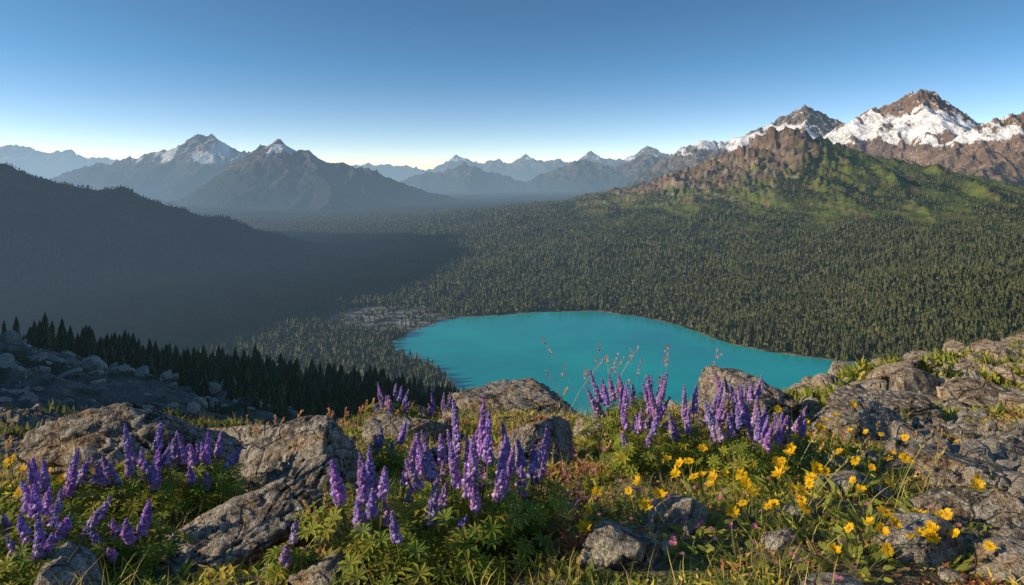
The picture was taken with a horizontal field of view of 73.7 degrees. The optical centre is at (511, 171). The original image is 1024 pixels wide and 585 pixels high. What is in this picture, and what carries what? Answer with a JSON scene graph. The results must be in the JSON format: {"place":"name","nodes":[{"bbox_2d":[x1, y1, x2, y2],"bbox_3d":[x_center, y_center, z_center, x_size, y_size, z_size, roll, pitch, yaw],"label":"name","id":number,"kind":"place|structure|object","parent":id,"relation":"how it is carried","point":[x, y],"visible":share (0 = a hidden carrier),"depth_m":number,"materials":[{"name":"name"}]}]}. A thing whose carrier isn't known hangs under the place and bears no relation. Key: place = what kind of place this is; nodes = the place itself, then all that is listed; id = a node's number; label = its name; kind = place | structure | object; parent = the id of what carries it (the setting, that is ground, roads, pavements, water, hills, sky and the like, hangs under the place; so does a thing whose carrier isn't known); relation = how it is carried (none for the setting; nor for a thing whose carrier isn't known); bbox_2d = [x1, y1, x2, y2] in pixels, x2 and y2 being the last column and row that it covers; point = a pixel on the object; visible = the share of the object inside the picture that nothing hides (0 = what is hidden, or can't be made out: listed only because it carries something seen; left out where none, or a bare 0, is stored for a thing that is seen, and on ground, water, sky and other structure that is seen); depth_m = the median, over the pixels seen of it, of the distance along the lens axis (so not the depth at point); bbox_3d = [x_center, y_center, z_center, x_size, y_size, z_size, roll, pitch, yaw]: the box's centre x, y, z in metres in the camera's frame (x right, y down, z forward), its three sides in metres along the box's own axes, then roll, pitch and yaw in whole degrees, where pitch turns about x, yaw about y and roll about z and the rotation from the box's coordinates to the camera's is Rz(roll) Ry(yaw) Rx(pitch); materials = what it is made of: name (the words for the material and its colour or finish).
{"place":"outdoors","nodes":[
{"label":"outdoors","id":0,"kind":"place"},
{"bbox_2d":[49,134,250,197],"bbox_3d":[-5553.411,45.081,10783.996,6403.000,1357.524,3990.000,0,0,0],"label":"glacier peak","id":1,"kind":"structure","parent":0,"point":[190,165],"depth_m":10913.90,"materials":[{"name":"stone"}]},
{"bbox_2d":[0,330,338,458],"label":"scree slope","id":2,"kind":"structure","parent":0,"point":[7,360],"depth_m":126.52,"materials":[{"name":"stone"}]},
{"bbox_2d":[164,139,466,209],"bbox_3d":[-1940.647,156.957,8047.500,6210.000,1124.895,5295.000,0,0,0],"label":"hazy mountain","id":3,"kind":"structure","parent":0,"point":[278,172],"depth_m":7936.26,"materials":[{"name":"stone"}]},
{"bbox_2d":[0,144,672,181],"bbox_3d":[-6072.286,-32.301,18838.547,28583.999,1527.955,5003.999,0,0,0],"label":"distant mountain range","id":4,"kind":"structure","parent":0,"point":[56,163],"depth_m":19659.66,"materials":[{"name":"stone"}]},
{"bbox_2d":[0,126,1023,441],"bbox_3d":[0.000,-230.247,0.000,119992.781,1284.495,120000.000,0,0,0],"label":"valley ground","id":5,"kind":"structure","parent":0,"point":[772,152],"depth_m":2875.77,"materials":[{"name":"plant"}]},
{"bbox_2d":[0,313,468,422],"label":"conifer forest","id":6,"kind":"object","parent":5,"relation":"on","point":[281,387],"visible":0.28,"depth_m":197.46,"materials":[{"name":"green plant"}]},
{"bbox_2d":[0,135,1023,393],"bbox_3d":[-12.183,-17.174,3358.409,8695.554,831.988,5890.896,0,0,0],"label":"conifer forest","id":7,"kind":"object","parent":5,"relation":"on","point":[196,301],"visible":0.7,"depth_m":2208.54,"materials":[{"name":"green plant"}]},
{"bbox_2d":[0,349,1023,584],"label":"rocky ground","id":8,"kind":"structure","parent":0,"point":[661,571],"depth_m":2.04,"materials":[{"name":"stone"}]},
{"bbox_2d":[2,463,27,518],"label":"arnica plant","id":9,"kind":"object","parent":8,"relation":"on","point":[18,489],"visible":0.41,"depth_m":2.35,"materials":[{"name":"yellow plant"}]},
{"bbox_2d":[1,454,51,489],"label":"arnica plant","id":10,"kind":"object","parent":8,"relation":"on","point":[9,461],"visible":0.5,"depth_m":2.74,"materials":[{"name":"yellow plant"}]},
{"bbox_2d":[0,487,85,570],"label":"lupine plant","id":11,"kind":"object","parent":8,"relation":"on","point":[46,502],"visible":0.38,"depth_m":2.03,"materials":[{"name":"plant"}]},
{"bbox_2d":[0,448,111,540],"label":"lupine plant","id":12,"kind":"object","parent":8,"relation":"on","point":[69,486],"visible":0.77,"depth_m":2.29,"materials":[{"name":"plant"}]},
{"bbox_2d":[0,484,127,584],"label":"lupine plant","id":13,"kind":"object","parent":8,"relation":"on","point":[43,548],"visible":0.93,"depth_m":1.86,"materials":[{"name":"plant"}]},
{"bbox_2d":[55,466,113,488],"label":"arnica plant","id":14,"kind":"object","parent":8,"relation":"on","point":[64,475],"visible":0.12,"depth_m":2.47,"materials":[{"name":"yellow plant"}]},
{"bbox_2d":[15,402,245,490],"bbox_3d":[-1.577,1.204,2.923,0.882,0.459,0.538,0,0,0],"label":"boulder","id":15,"kind":"object","parent":8,"relation":"on","point":[97,434],"visible":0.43,"depth_m":2.77,"materials":[{"name":"stone"}]},
{"bbox_2d":[83,499,193,584],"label":"lupine plant","id":16,"kind":"object","parent":8,"relation":"on","point":[129,537],"visible":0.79,"depth_m":1.90,"materials":[{"name":"plant"}]},
{"bbox_2d":[72,421,215,527],"bbox_3d":[-1.302,1.069,2.424,0.475,0.280,0.473,0,0,0],"label":"lupine plant","id":17,"kind":"object","parent":8,"relation":"on","point":[152,474],"visible":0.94,"depth_m":2.34,"materials":[{"name":"plant"}]},
{"bbox_2d":[162,430,247,510],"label":"lupine plant","id":18,"kind":"object","parent":8,"relation":"on","point":[200,458],"visible":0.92,"depth_m":2.48,"materials":[{"name":"plant"}]},
{"bbox_2d":[0,399,410,463],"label":"alpine shrubs","id":19,"kind":"object","parent":8,"relation":"on","point":[229,422],"visible":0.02,"depth_m":51.53,"materials":[{"name":"plant"}]},
{"bbox_2d":[148,476,332,579],"bbox_3d":[-0.881,1.168,2.095,0.416,0.363,0.541,0,0,42],"label":"boulder","id":20,"kind":"object","parent":8,"relation":"on","point":[255,525],"visible":0.64,"depth_m":2.03,"materials":[{"name":"stone"}]},
{"bbox_2d":[206,424,278,443],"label":"boulder","id":21,"kind":"object","parent":8,"relation":"on","point":[243,434],"visible":0.26,"depth_m":3.68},
{"bbox_2d":[260,519,318,584],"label":"lupine plant","id":22,"kind":"object","parent":8,"relation":"on","point":[289,560],"visible":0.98,"depth_m":1.81,"materials":[{"name":"plant"}]},
{"bbox_2d":[217,415,365,495],"bbox_3d":[-0.888,1.194,2.718,0.609,0.378,0.520,0,0,38],"label":"boulder","id":23,"kind":"object","parent":8,"relation":"on","point":[308,448],"visible":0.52,"depth_m":2.70,"materials":[{"name":"stone"}]},
{"bbox_2d":[286,542,366,584],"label":"boulder","id":24,"kind":"object","parent":8,"relation":"on","point":[326,570],"visible":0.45,"depth_m":1.76,"materials":[{"name":"stone"}]},
{"bbox_2d":[338,413,372,440],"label":"pink wildflower","id":25,"kind":"object","parent":8,"relation":"on","point":[354,432],"visible":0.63,"depth_m":3.91,"materials":[{"name":"green plant"}]},
{"bbox_2d":[293,433,448,584],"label":"lupine plant","id":26,"kind":"object","parent":8,"relation":"on","point":[367,502],"visible":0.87,"depth_m":1.86,"materials":[{"name":"plant"}]},
{"bbox_2d":[363,420,410,473],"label":"lupine plant","id":27,"kind":"object","parent":8,"relation":"on","point":[392,457],"visible":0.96,"depth_m":2.96,"materials":[{"name":"plant"}]},
{"bbox_2d":[363,382,429,424],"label":"lupine plant","id":28,"kind":"object","parent":8,"relation":"on","point":[404,410],"visible":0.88,"depth_m":4.48,"materials":[{"name":"plant"}]},
{"bbox_2d":[336,477,481,584],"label":"lupine plant","id":29,"kind":"object","parent":8,"relation":"on","point":[397,537],"visible":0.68,"depth_m":1.79,"materials":[{"name":"plant"}]},
{"bbox_2d":[362,413,465,444],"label":"boulder","id":30,"kind":"object","parent":8,"relation":"on","point":[385,421],"visible":0.48,"depth_m":3.65,"materials":[{"name":"stone"}]},
{"bbox_2d":[415,443,448,470],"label":"boulder","id":31,"kind":"object","parent":8,"relation":"on","point":[434,449],"visible":0.06,"depth_m":3.05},
{"bbox_2d":[414,392,469,420],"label":"lupine plant","id":32,"kind":"object","parent":8,"relation":"on","point":[432,407],"visible":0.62,"depth_m":4.71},
{"bbox_2d":[399,427,494,518],"bbox_3d":[-0.214,1.008,2.303,0.339,0.362,0.321,0,0,0],"label":"lupine plant","id":33,"kind":"object","parent":8,"relation":"on","point":[442,457],"visible":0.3,"depth_m":2.27,"materials":[{"name":"plant"}]},
{"bbox_2d":[398,395,558,584],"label":"lupine plant","id":34,"kind":"object","parent":8,"relation":"on","point":[466,486],"visible":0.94,"depth_m":1.90,"materials":[{"name":"plant"}]},
{"bbox_2d":[492,420,527,446],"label":"pink wildflower","id":35,"kind":"object","parent":8,"relation":"on","point":[494,436],"visible":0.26,"depth_m":3.53,"materials":[{"name":"green plant"}]},
{"bbox_2d":[2,337,1020,555],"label":"seed stalks","id":36,"kind":"object","parent":8,"relation":"on","point":[346,412],"visible":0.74,"depth_m":3.38,"materials":[{"name":"plant"}]},
{"bbox_2d":[0,372,1023,584],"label":"ground foliage","id":37,"kind":"object","parent":8,"relation":"on","point":[551,565],"visible":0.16,"depth_m":2.11,"materials":[{"name":"plant"}]},
{"bbox_2d":[0,365,1023,584],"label":"loose stones","id":38,"kind":"object","parent":8,"relation":"on","point":[692,509],"visible":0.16,"depth_m":2.21,"materials":[{"name":"stone"}]},
{"bbox_2d":[452,378,581,416],"bbox_3d":[0.133,1.835,5.099,1.150,0.448,0.649,0,0,0],"label":"boulder","id":39,"kind":"object","parent":8,"relation":"on","point":[528,392],"visible":0.26,"depth_m":5.01,"materials":[{"name":"stone"}]},
{"bbox_2d":[486,421,573,546],"bbox_3d":[0.057,0.962,2.121,0.272,0.349,0.280,0,0,0],"label":"lupine plant","id":40,"kind":"object","parent":8,"relation":"on","point":[520,469],"visible":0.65,"depth_m":2.09,"materials":[{"name":"plant"}]},
{"bbox_2d":[491,415,576,464],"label":"boulder","id":41,"kind":"object","parent":8,"relation":"on","point":[529,435],"visible":0.42,"depth_m":3.24,"materials":[{"name":"stone"}]},
{"bbox_2d":[526,470,568,494],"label":"pink wildflower","id":42,"kind":"object","parent":8,"relation":"on","point":[564,471],"visible":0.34,"depth_m":2.77,"materials":[{"name":"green plant"}]},
{"bbox_2d":[517,482,582,520],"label":"pink wildflower","id":43,"kind":"object","parent":8,"relation":"on","point":[578,499],"visible":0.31,"depth_m":2.31,"materials":[{"name":"green plant"}]},
{"bbox_2d":[538,467,595,502],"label":"pink wildflower","id":44,"kind":"object","parent":8,"relation":"on","point":[593,470],"visible":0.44,"depth_m":2.66,"materials":[{"name":"green plant"}]},
{"bbox_2d":[561,504,592,544],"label":"arnica plant","id":45,"kind":"object","parent":8,"relation":"on","point":[582,525],"visible":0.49,"depth_m":2.03,"materials":[{"name":"green plant"}]},
{"bbox_2d":[546,491,620,530],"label":"pink wildflower","id":46,"kind":"object","parent":8,"relation":"on","point":[577,513],"visible":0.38,"depth_m":2.23,"materials":[{"name":"green plant"}]},
{"bbox_2d":[559,489,620,518],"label":"pink wildflower","id":47,"kind":"object","parent":8,"relation":"on","point":[596,506],"visible":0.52,"depth_m":2.44,"materials":[{"name":"green plant"}]},
{"bbox_2d":[570,434,610,462],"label":"pink wildflower","id":48,"kind":"object","parent":8,"relation":"on","point":[601,452],"visible":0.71,"depth_m":3.24,"materials":[{"name":"green plant"}]},
{"bbox_2d":[560,455,621,495],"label":"pink wildflower","id":49,"kind":"object","parent":8,"relation":"on","point":[590,483],"visible":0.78,"depth_m":2.82,"materials":[{"name":"green plant"}]},
{"bbox_2d":[572,409,632,439],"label":"boulder","id":50,"kind":"object","parent":8,"relation":"on","point":[579,426],"visible":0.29,"depth_m":3.96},
{"bbox_2d":[578,520,663,573],"bbox_3d":[0.314,1.069,1.904,0.165,0.164,0.254,0,0,44],"label":"boulder","id":51,"kind":"object","parent":8,"relation":"on","point":[615,547],"visible":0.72,"depth_m":1.85,"materials":[{"name":"stone"}]},
{"bbox_2d":[592,475,654,516],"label":"arnica plant","id":52,"kind":"object","parent":8,"relation":"on","point":[595,490],"visible":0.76,"depth_m":2.50,"materials":[{"name":"green plant"}]},
{"bbox_2d":[577,370,672,455],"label":"lupine plant","id":53,"kind":"object","parent":8,"relation":"on","point":[605,399],"visible":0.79,"depth_m":3.43,"materials":[{"name":"plant"}]},
{"bbox_2d":[602,404,663,479],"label":"lupine plant","id":54,"kind":"object","parent":8,"relation":"on","point":[628,450],"visible":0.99,"depth_m":2.88,"materials":[{"name":"plant"}]},
{"bbox_2d":[606,370,668,441],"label":"lupine plant","id":55,"kind":"object","parent":8,"relation":"on","point":[632,396],"visible":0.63,"depth_m":3.80,"materials":[{"name":"plant"}]},
{"bbox_2d":[613,487,668,527],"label":"pink wildflower","id":56,"kind":"object","parent":8,"relation":"on","point":[634,519],"visible":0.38,"depth_m":2.29,"materials":[{"name":"green plant"}]},
{"bbox_2d":[651,494,710,516],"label":"boulder","id":57,"kind":"object","parent":8,"relation":"on","point":[670,496],"visible":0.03,"depth_m":2.37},
{"bbox_2d":[639,381,738,476],"bbox_3d":[0.805,1.166,3.150,0.489,0.428,0.536,0,0,0],"label":"lupine plant","id":58,"kind":"object","parent":8,"relation":"on","point":[673,428],"visible":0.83,"depth_m":3.06,"materials":[{"name":"plant"}]},
{"bbox_2d":[639,465,740,537],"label":"arnica plant","id":59,"kind":"object","parent":8,"relation":"on","point":[722,522],"visible":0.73,"depth_m":2.13,"materials":[{"name":"green plant"}]},
{"bbox_2d":[651,499,729,570],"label":"pink wildflower","id":60,"kind":"object","parent":8,"relation":"on","point":[675,546],"visible":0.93,"depth_m":1.96,"materials":[{"name":"green plant"}]},
{"bbox_2d":[649,444,732,500],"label":"arnica plant","id":61,"kind":"object","parent":8,"relation":"on","point":[689,481],"visible":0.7,"depth_m":2.74,"materials":[{"name":"green plant"}]},
{"bbox_2d":[663,454,727,519],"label":"arnica plant","id":62,"kind":"object","parent":8,"relation":"on","point":[679,462],"visible":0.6,"depth_m":2.41,"materials":[{"name":"yellow plant"}]},
{"bbox_2d":[691,476,776,511],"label":"pink wildflower","id":63,"kind":"object","parent":8,"relation":"on","point":[719,497],"visible":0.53,"depth_m":2.52,"materials":[{"name":"green plant"}]},
{"bbox_2d":[670,517,800,579],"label":"pink wildflower","id":64,"kind":"object","parent":8,"relation":"on","point":[735,545],"visible":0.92,"depth_m":1.94,"materials":[{"name":"green plant"}]},
{"bbox_2d":[707,371,780,431],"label":"lupine plant","id":65,"kind":"object","parent":8,"relation":"on","point":[748,397],"visible":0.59,"depth_m":3.99,"materials":[{"name":"plant"}]},
{"bbox_2d":[695,395,801,492],"bbox_3d":[0.980,1.130,2.853,0.421,0.357,0.418,0,0,0],"label":"lupine plant","id":66,"kind":"object","parent":8,"relation":"on","point":[762,439],"visible":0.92,"depth_m":2.80,"materials":[{"name":"plant"}]},
{"bbox_2d":[687,366,813,423],"bbox_3d":[1.663,1.618,4.595,0.994,0.588,0.713,0,0,0],"label":"boulder","id":67,"kind":"object","parent":8,"relation":"on","point":[772,396],"visible":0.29,"depth_m":4.42,"materials":[{"name":"stone"}]},
{"bbox_2d":[707,470,806,549],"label":"arnica plant","id":68,"kind":"object","parent":8,"relation":"on","point":[747,526],"visible":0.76,"depth_m":2.07,"materials":[{"name":"green plant"}]},
{"bbox_2d":[715,469,806,526],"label":"arnica plant","id":69,"kind":"object","parent":8,"relation":"on","point":[742,473],"visible":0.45,"depth_m":2.28,"materials":[{"name":"green plant"}]},
{"bbox_2d":[713,385,810,474],"bbox_3d":[1.118,1.185,3.091,0.438,0.386,0.448,0,0,0],"label":"lupine plant","id":70,"kind":"object","parent":8,"relation":"on","point":[745,415],"visible":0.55,"depth_m":3.12,"materials":[{"name":"plant"}]},
{"bbox_2d":[734,442,829,500],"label":"arnica plant","id":71,"kind":"object","parent":8,"relation":"on","point":[791,447],"visible":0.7,"depth_m":2.62,"materials":[{"name":"green plant"}]},
{"bbox_2d":[746,412,823,465],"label":"lupine plant","id":72,"kind":"object","parent":8,"relation":"on","point":[802,431],"visible":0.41,"depth_m":3.21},
{"bbox_2d":[744,405,829,475],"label":"arnica plant","id":73,"kind":"object","parent":8,"relation":"on","point":[794,438],"visible":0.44,"depth_m":2.93,"materials":[{"name":"green plant"}]},
{"bbox_2d":[740,477,841,557],"bbox_3d":[0.847,1.022,2.007,0.214,0.158,0.350,0,0,-34],"label":"arnica plant","id":74,"kind":"object","parent":8,"relation":"on","point":[807,509],"visible":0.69,"depth_m":2.05,"materials":[{"name":"green plant"}]},
{"bbox_2d":[745,535,856,580],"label":"pink wildflower","id":75,"kind":"object","parent":8,"relation":"on","point":[791,554],"visible":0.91,"depth_m":1.84,"materials":[{"name":"green plant"}]},
{"bbox_2d":[769,418,832,459],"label":"arnica plant","id":76,"kind":"object","parent":8,"relation":"on","point":[808,434],"visible":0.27,"depth_m":3.33,"materials":[{"name":"green plant"}]},
{"bbox_2d":[771,456,855,521],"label":"arnica plant","id":77,"kind":"object","parent":8,"relation":"on","point":[777,461],"visible":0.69,"depth_m":2.26,"materials":[{"name":"green plant"}]},
{"bbox_2d":[784,422,866,479],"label":"arnica plant","id":78,"kind":"object","parent":8,"relation":"on","point":[840,451],"visible":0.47,"depth_m":2.94,"materials":[{"name":"green plant"}]},
{"bbox_2d":[802,455,892,505],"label":"arnica plant","id":79,"kind":"object","parent":8,"relation":"on","point":[816,468],"visible":0.81,"depth_m":2.51,"materials":[{"name":"green plant"}]},
{"bbox_2d":[815,400,879,452],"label":"arnica plant","id":80,"kind":"object","parent":8,"relation":"on","point":[832,444],"visible":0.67,"depth_m":3.52,"materials":[{"name":"green plant"}]},
{"bbox_2d":[804,476,894,531],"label":"arnica plant","id":81,"kind":"object","parent":8,"relation":"on","point":[846,518],"visible":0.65,"depth_m":2.14,"materials":[{"name":"green plant"}]},
{"bbox_2d":[813,469,894,500],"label":"boulder","id":82,"kind":"object","parent":8,"relation":"on","point":[841,478],"visible":0.44,"depth_m":2.61,"materials":[{"name":"stone"}]},
{"bbox_2d":[806,398,910,444],"bbox_3d":[2.001,1.477,3.920,0.657,0.253,0.431,0,0,0],"label":"boulder","id":83,"kind":"object","parent":8,"relation":"on","point":[869,415],"visible":0.54,"depth_m":3.91,"materials":[{"name":"stone"}]},
{"bbox_2d":[805,504,923,582],"bbox_3d":[0.950,1.005,1.841,0.296,0.134,0.267,0,0,0],"label":"arnica plant","id":84,"kind":"object","parent":8,"relation":"on","point":[884,552],"visible":0.96,"depth_m":1.85,"materials":[{"name":"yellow plant"}]},
{"bbox_2d":[831,429,915,476],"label":"arnica plant","id":85,"kind":"object","parent":8,"relation":"on","point":[887,456],"visible":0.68,"depth_m":3.00,"materials":[{"name":"green plant"}]},
{"bbox_2d":[817,516,936,570],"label":"arnica plant","id":86,"kind":"object","parent":8,"relation":"on","point":[867,536],"visible":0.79,"depth_m":1.95,"materials":[{"name":"green plant"}]},
{"bbox_2d":[826,385,943,422],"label":"boulder","id":87,"kind":"object","parent":8,"relation":"on","point":[921,405],"visible":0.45,"depth_m":4.72,"materials":[{"name":"stone"}]},
{"bbox_2d":[860,448,925,497],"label":"arnica plant","id":88,"kind":"object","parent":8,"relation":"on","point":[904,457],"visible":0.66,"depth_m":2.71,"materials":[{"name":"green plant"}]},
{"bbox_2d":[787,332,1023,411],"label":"rock outcrop","id":89,"kind":"object","parent":8,"relation":"on","point":[908,376],"visible":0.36,"depth_m":6.16,"materials":[{"name":"stone"}]},
{"bbox_2d":[782,338,1023,417],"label":"alpine shrubs","id":90,"kind":"object","parent":89,"relation":"on","point":[937,358],"visible":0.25,"depth_m":7.32,"materials":[{"name":"plant"}]},
{"bbox_2d":[864,501,961,527],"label":"pink wildflower","id":91,"kind":"object","parent":8,"relation":"on","point":[884,517],"visible":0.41,"depth_m":2.22,"materials":[{"name":"green plant"}]},
{"bbox_2d":[870,512,968,568],"bbox_3d":[1.158,1.082,1.984,0.320,0.146,0.216,0,0,-27],"label":"boulder","id":92,"kind":"object","parent":8,"relation":"on","point":[949,547],"visible":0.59,"depth_m":1.93,"materials":[{"name":"stone"}]},
{"bbox_2d":[880,471,985,519],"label":"arnica plant","id":93,"kind":"object","parent":8,"relation":"on","point":[975,480],"visible":0.43,"depth_m":2.29,"materials":[{"name":"yellow plant"}]},
{"bbox_2d":[904,525,996,581],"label":"arnica plant","id":94,"kind":"object","parent":8,"relation":"on","point":[931,535],"visible":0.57,"depth_m":1.90,"materials":[{"name":"yellow plant"}]},
{"bbox_2d":[934,510,973,569],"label":"arnica plant","id":95,"kind":"object","parent":8,"relation":"on","point":[955,532],"visible":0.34,"depth_m":1.97,"materials":[{"name":"yellow plant"}]},
{"bbox_2d":[896,487,1023,529],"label":"boulder","id":96,"kind":"object","parent":8,"relation":"on","point":[998,509],"visible":0.6,"depth_m":2.25,"materials":[{"name":"stone"}]},
{"bbox_2d":[900,442,1023,491],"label":"boulder","id":97,"kind":"object","parent":8,"relation":"on","point":[953,470],"visible":0.58,"depth_m":2.73,"materials":[{"name":"stone"}]},
{"bbox_2d":[951,429,1023,466],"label":"boulder","id":98,"kind":"object","parent":8,"relation":"on","point":[1011,447],"visible":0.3,"depth_m":3.25,"materials":[{"name":"stone"}]},
{"bbox_2d":[968,536,1023,584],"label":"boulder","id":99,"kind":"object","parent":8,"relation":"on","point":[1005,559],"visible":0.87,"depth_m":1.86,"materials":[{"name":"stone"}]},
{"bbox_2d":[0,0,1023,170],"label":"sky","id":100,"kind":"structure","parent":0,"point":[422,84],"materials":[{"name":"blue"}]},
{"bbox_2d":[400,154,662,191],"bbox_3d":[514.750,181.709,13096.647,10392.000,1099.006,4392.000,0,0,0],"label":"distant mountain range","id":101,"kind":"structure","parent":0,"point":[586,175],"depth_m":13588.35,"materials":[{"name":"stone"}]},
{"bbox_2d":[393,311,862,414],"bbox_3d":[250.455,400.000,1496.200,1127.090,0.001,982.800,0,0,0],"label":"lake","id":102,"kind":"structure","parent":0,"point":[466,353],"depth_m":1491.01,"materials":[{"name":"liquid"}]},
{"bbox_2d":[624,105,844,187],"bbox_3d":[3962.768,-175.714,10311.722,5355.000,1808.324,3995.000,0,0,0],"label":"snowy ridge","id":103,"kind":"structure","parent":0,"point":[811,121],"depth_m":10761.66,"materials":[{"name":"snow"}]},
{"bbox_2d":[823,89,1018,186],"bbox_3d":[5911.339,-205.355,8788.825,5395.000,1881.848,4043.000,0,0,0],"label":"snow capped mountain","id":104,"kind":"structure","parent":0,"point":[908,126],"depth_m":8878.64,"materials":[{"name":"snow"}]},
{"bbox_2d":[905,112,1023,186],"bbox_3d":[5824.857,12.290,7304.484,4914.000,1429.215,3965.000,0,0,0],"label":"brown mountain","id":105,"kind":"structure","parent":0,"point":[996,145],"depth_m":7682.58,"materials":[{"name":"stone"}]}
]}

